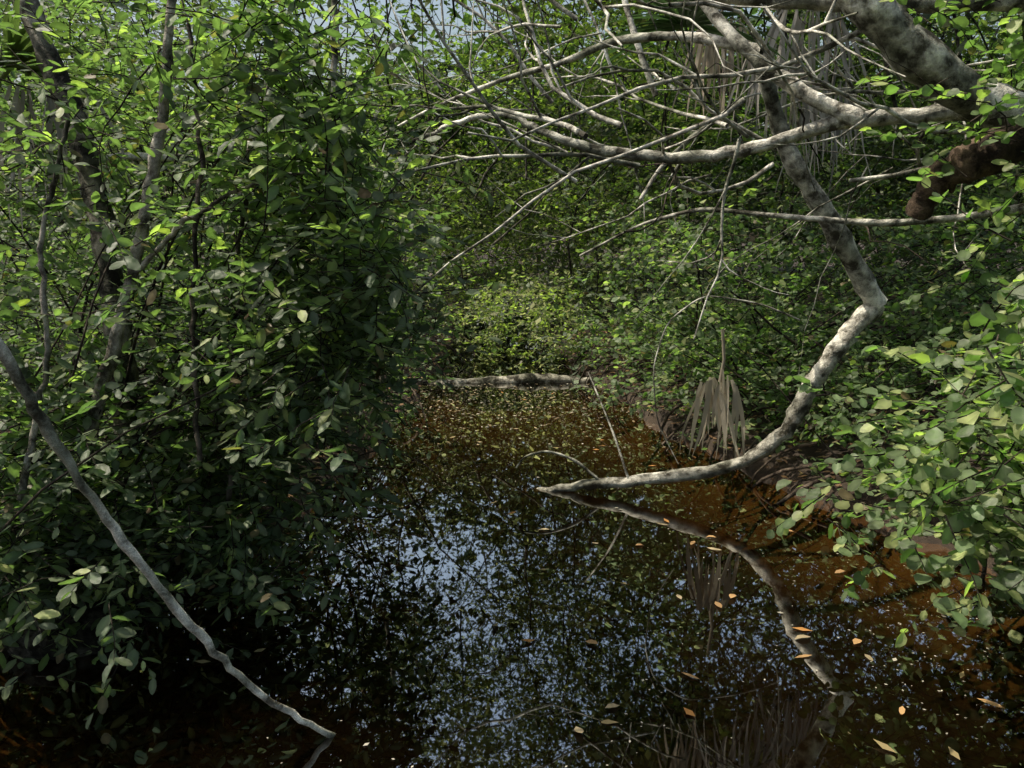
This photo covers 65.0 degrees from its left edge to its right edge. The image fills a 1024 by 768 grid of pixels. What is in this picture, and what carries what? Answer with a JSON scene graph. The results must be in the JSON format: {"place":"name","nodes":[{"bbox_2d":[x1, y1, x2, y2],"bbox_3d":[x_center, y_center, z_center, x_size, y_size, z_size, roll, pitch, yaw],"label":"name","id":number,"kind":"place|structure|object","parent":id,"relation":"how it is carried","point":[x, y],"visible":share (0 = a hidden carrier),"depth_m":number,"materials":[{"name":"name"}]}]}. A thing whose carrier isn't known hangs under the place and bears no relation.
{"place":"outdoors","nodes":[
{"label":"outdoors","id":0,"kind":"place"},
{"bbox_2d":[0,0,1017,242],"label":"sky","id":1,"kind":"structure","parent":0,"point":[360,7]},
{"bbox_2d":[0,250,1023,767],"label":"water","id":2,"kind":"structure","parent":0,"point":[380,660],"depth_m":3.48,"materials":[{"name":"brown liquid"}]},
{"bbox_2d":[153,349,1023,767],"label":"floating leaves","id":3,"kind":"object","parent":2,"relation":"on","point":[883,745],"visible":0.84,"depth_m":3.57,"materials":[{"name":"orange plant"}]},
{"bbox_2d":[0,243,1023,656],"bbox_3d":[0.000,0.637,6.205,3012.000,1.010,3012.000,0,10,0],"label":"ground","id":4,"kind":"structure","parent":0,"point":[790,455],"depth_m":7.30,"materials":[{"name":"soil"}]},
{"bbox_2d":[4,533,219,659],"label":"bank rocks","id":5,"kind":"object","parent":4,"relation":"on","point":[87,635],"visible":0.1,"depth_m":3.33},
{"bbox_2d":[0,0,1023,728],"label":"shrub leaves","id":6,"kind":"object","parent":4,"relation":"on","point":[944,458],"visible":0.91,"depth_m":3.18,"materials":[{"name":"green plant"}]},
{"bbox_2d":[0,0,1023,737],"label":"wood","id":7,"kind":"object","parent":4,"relation":"on","point":[918,56],"visible":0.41,"depth_m":3.83,"materials":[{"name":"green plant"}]},
{"bbox_2d":[0,0,872,459],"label":"palm fronds","id":8,"kind":"object","parent":7,"relation":"attached to","point":[716,404],"visible":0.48,"depth_m":5.67,"materials":[{"name":"plant"}]},
{"bbox_2d":[0,0,1023,369],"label":"canopy leaves","id":9,"kind":"object","parent":4,"relation":"on","point":[502,48],"visible":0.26,"depth_m":16.58,"materials":[{"name":"green plant"}]},
{"bbox_2d":[0,0,1023,390],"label":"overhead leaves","id":10,"kind":"object","parent":4,"relation":"on","point":[806,230],"visible":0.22,"depth_m":12.35,"materials":[{"name":"green plant"}]},
{"bbox_2d":[0,319,1023,564],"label":"leaf litter","id":11,"kind":"object","parent":4,"relation":"on","point":[682,417],"visible":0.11,"depth_m":6.82,"materials":[{"name":"brown plant"}]}
]}

